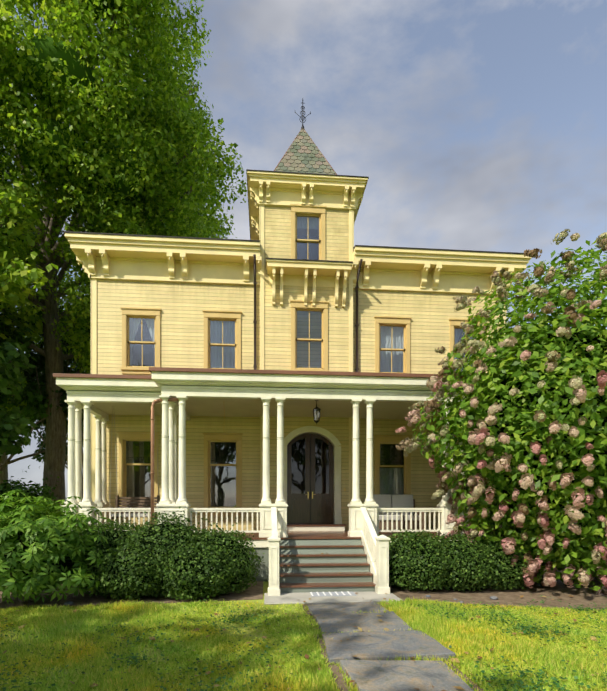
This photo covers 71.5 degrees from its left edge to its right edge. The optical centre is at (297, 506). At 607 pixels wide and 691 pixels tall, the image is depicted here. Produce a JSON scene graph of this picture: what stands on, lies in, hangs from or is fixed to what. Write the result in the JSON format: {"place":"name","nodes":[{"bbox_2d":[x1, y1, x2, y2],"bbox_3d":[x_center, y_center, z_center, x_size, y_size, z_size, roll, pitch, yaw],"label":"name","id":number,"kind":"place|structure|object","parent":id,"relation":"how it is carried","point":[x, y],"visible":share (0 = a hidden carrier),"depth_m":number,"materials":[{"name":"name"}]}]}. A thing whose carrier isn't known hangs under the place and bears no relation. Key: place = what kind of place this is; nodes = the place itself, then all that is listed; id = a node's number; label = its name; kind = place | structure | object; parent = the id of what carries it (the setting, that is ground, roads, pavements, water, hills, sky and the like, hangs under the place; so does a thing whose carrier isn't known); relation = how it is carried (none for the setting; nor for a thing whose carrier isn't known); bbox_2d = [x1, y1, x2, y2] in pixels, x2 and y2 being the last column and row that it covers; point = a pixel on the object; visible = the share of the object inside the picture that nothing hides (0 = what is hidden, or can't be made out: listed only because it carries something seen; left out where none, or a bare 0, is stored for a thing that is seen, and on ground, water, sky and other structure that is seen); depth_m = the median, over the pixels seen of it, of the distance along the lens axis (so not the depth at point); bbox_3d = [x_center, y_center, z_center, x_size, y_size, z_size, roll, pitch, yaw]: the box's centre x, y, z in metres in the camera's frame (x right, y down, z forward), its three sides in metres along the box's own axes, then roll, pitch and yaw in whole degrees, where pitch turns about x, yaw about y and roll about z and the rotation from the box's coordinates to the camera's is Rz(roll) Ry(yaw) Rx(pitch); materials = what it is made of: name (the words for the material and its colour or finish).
{"place":"outdoors","nodes":[
{"label":"outdoors","id":0,"kind":"place"},
{"bbox_2d":[0,538,606,690],"bbox_3d":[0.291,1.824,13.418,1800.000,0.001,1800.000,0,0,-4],"label":"lawn","id":1,"kind":"structure","parent":0,"point":[265,588],"depth_m":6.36,"materials":[{"name":"green plant"}]},
{"bbox_2d":[0,465,61,518],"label":"hedge","id":2,"kind":"object","parent":1,"relation":"on","point":[5,487],"depth_m":15.57,"materials":[{"name":"green plant"}]},
{"bbox_2d":[0,360,83,471],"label":"tree trunk","id":3,"kind":"object","parent":1,"relation":"on","point":[7,462],"visible":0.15,"depth_m":19.89,"materials":[{"name":"brown plant"}]},
{"bbox_2d":[0,307,85,460],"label":"tree leaves","id":4,"kind":"object","parent":3,"relation":"attached to","point":[15,422],"visible":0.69,"depth_m":15.61,"materials":[{"name":"green plant"}]},
{"bbox_2d":[0,178,86,483],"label":"tree trunk","id":5,"kind":"object","parent":1,"relation":"on","point":[4,472],"depth_m":25.94,"materials":[{"name":"brown plant"}]},
{"bbox_2d":[0,150,84,373],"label":"tree leaves","id":6,"kind":"object","parent":5,"relation":"attached to","point":[7,169],"visible":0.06,"depth_m":22.66,"materials":[{"name":"green plant"}]},
{"bbox_2d":[30,367,83,497],"bbox_3d":[-12.917,-4.381,26.225,10.702,12.423,11.814,0,0,-40],"label":"tree trunk","id":7,"kind":"object","parent":1,"relation":"on","point":[43,439],"visible":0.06,"depth_m":24.52,"materials":[{"name":"brown plant"}]},
{"bbox_2d":[11,341,85,463],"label":"tree leaves","id":8,"kind":"object","parent":7,"relation":"attached to","point":[40,362],"visible":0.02,"depth_m":22.64,"materials":[{"name":"green plant"}]},
{"bbox_2d":[0,0,246,512],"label":"tree","id":9,"kind":"object","parent":1,"relation":"on","point":[141,117],"depth_m":16.72,"materials":[{"name":"green plant"}]},
{"bbox_2d":[64,169,531,530],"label":"house","id":10,"kind":"structure","parent":1,"relation":"on","point":[341,283],"depth_m":13.18,"materials":[{"name":"yellow wood"}]},
{"bbox_2d":[126,216,476,506],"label":"house windows","id":11,"kind":"structure","parent":10,"relation":"attached to","point":[223,485],"depth_m":13.84,"materials":[{"name":"grey glass"}]},
{"bbox_2d":[274,128,336,174],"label":"tower roof","id":12,"kind":"structure","parent":10,"relation":"attached to","point":[303,154],"depth_m":13.93,"materials":[{"name":"tile"}]},
{"bbox_2d":[295,99,310,128],"bbox_3d":[0.196,-13.635,14.675,0.570,1.210,0.133,0,0,-4],"label":"finial","id":13,"kind":"object","parent":12,"relation":"attached to","point":[302,111],"visible":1,"depth_m":14.67,"materials":[{"name":"black metal"}]},
{"bbox_2d":[284,426,344,523],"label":"front door","id":14,"kind":"structure","parent":10,"relation":"attached to","point":[312,474],"depth_m":13.35,"materials":[{"name":"brown wood"}]},
{"bbox_2d":[53,367,549,595],"bbox_3d":[0.466,-0.933,11.097,13.000,5.505,5.115,0,0,-4],"label":"porch","id":15,"kind":"object","parent":1,"relation":"on","point":[295,561],"visible":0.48,"depth_m":10.38,"materials":[{"name":"white wood"}]},
{"bbox_2d":[108,405,159,518],"bbox_3d":[-4.554,-1.230,11.843,1.220,3.160,0.710,0,0,-4],"label":"porch swing","id":16,"kind":"object","parent":15,"relation":"hanging from","point":[127,513],"visible":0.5,"depth_m":12.08,"materials":[{"name":"brown wood"}]},
{"bbox_2d":[150,398,178,525],"bbox_3d":[-3.198,-0.535,10.176,0.655,4.210,0.107,0,0,-10],"label":"downspout","id":17,"kind":"object","parent":15,"relation":"attached to","point":[152,419],"visible":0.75,"depth_m":10.09,"materials":[{"name":"brown metal"}]},
{"bbox_2d":[313,400,320,423],"bbox_3d":[0.514,-2.485,11.128,0.200,0.650,0.200,0,0,-4],"label":"porch lantern","id":18,"kind":"object","parent":15,"relation":"hanging from","point":[316,408],"visible":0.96,"depth_m":11.10,"materials":[{"name":"black metal"}]},
{"bbox_2d":[364,494,423,529],"bbox_3d":[2.901,0.190,12.713,1.650,1.120,0.950,0,0,-4],"label":"porch sofa","id":19,"kind":"object","parent":15,"relation":"on","point":[394,501],"visible":0.44,"depth_m":12.85,"materials":[{"name":"grey fabric"}]},
{"bbox_2d":[0,570,606,609],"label":"mulch beds","id":20,"kind":"object","parent":1,"relation":"on","point":[584,596],"visible":0.25,"depth_m":8.38,"materials":[{"name":"brown soil"}]},
{"bbox_2d":[0,489,114,603],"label":"shrub","id":21,"kind":"object","parent":20,"relation":"on","point":[71,539],"depth_m":7.47,"materials":[{"name":"green plant"}]},
{"bbox_2d":[65,506,267,600],"bbox_3d":[-2.846,0.915,8.766,4.428,1.786,2.725,0,0,-4],"label":"boxwood","id":22,"kind":"object","parent":20,"relation":"on","point":[159,587],"depth_m":8.09,"materials":[{"name":"green plant"}]},
{"bbox_2d":[64,595,497,604],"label":"bed stones","id":23,"kind":"object","parent":20,"relation":"on","point":[71,602],"visible":0.85,"depth_m":8.15,"materials":[{"name":"grey stone"}]},
{"bbox_2d":[371,528,536,591],"bbox_3d":[3.448,1.135,9.450,3.750,1.332,2.323,0,0,-4],"label":"boxwood","id":24,"kind":"object","parent":20,"relation":"on","point":[439,582],"depth_m":8.81,"materials":[{"name":"green plant"}]},
{"bbox_2d":[0,593,606,690],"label":"lawn clover","id":25,"kind":"object","parent":1,"relation":"on","point":[522,673],"visible":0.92,"depth_m":5.16,"materials":[{"name":"green plant"}]},
{"bbox_2d":[2,595,606,689],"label":"fallen leaves","id":26,"kind":"object","parent":1,"relation":"on","point":[306,655],"visible":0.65,"depth_m":5.64,"materials":[{"name":"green plant"}]},
{"bbox_2d":[264,591,401,604],"bbox_3d":[0.672,1.805,8.373,2.640,0.030,0.920,0,0,-4],"label":"stone landing","id":27,"kind":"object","parent":1,"relation":"on","point":[300,598],"depth_m":8.21,"materials":[{"name":"grey stone"}]},
{"bbox_2d":[310,591,355,596],"bbox_3d":[0.726,1.780,8.597,0.900,0.020,0.362,0,0,-4],"label":"door mat","id":28,"kind":"object","parent":27,"relation":"on","point":[317,594],"depth_m":8.51,"materials":[{"name":"grey"}]},
{"bbox_2d":[288,531,463,690],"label":"leaf litter","id":29,"kind":"object","parent":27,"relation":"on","point":[457,687],"visible":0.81,"depth_m":5.50,"materials":[{"name":"brown plant"}]},
{"bbox_2d":[395,229,606,594],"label":"hydrangea","id":30,"kind":"object","parent":1,"relation":"on","point":[577,553],"depth_m":8.61,"materials":[{"name":"green plant"}]},
{"bbox_3d":[-15.529,-5.943,15.410,11.844,15.541,12.255,0,0,-4],"label":"tree trunk","id":31,"kind":"object","parent":1,"relation":"on","visible":0},
{"bbox_2d":[0,172,57,409],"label":"tree leaves","id":32,"kind":"object","parent":31,"relation":"attached to","point":[25,276],"visible":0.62,"depth_m":15.24,"materials":[{"name":"green plant"}]},
{"bbox_3d":[-18.556,-7.812,16.435,11.649,19.288,19.972,0,0,-4],"label":"tree trunk","id":33,"kind":"object","parent":1,"relation":"on","visible":0},
{"bbox_2d":[0,312,73,396],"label":"tree leaves","id":34,"kind":"object","parent":33,"relation":"attached to","point":[72,371],"visible":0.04,"depth_m":18.38,"materials":[{"name":"green plant"}]},
{"bbox_2d":[0,0,606,499],"label":"sky","id":35,"kind":"structure","parent":0,"point":[476,125],"materials":[{"name":"blue"}]},
{"bbox_2d":[307,602,472,690],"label":"flagstone path","id":36,"kind":"structure","parent":0,"point":[376,673],"depth_m":5.13,"materials":[{"name":"grey stone"}]},
{"bbox_2d":[303,603,482,690],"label":"soil edging","id":37,"kind":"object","parent":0,"point":[338,679],"depth_m":4.58,"materials":[{"name":"brown soil"}]}
]}

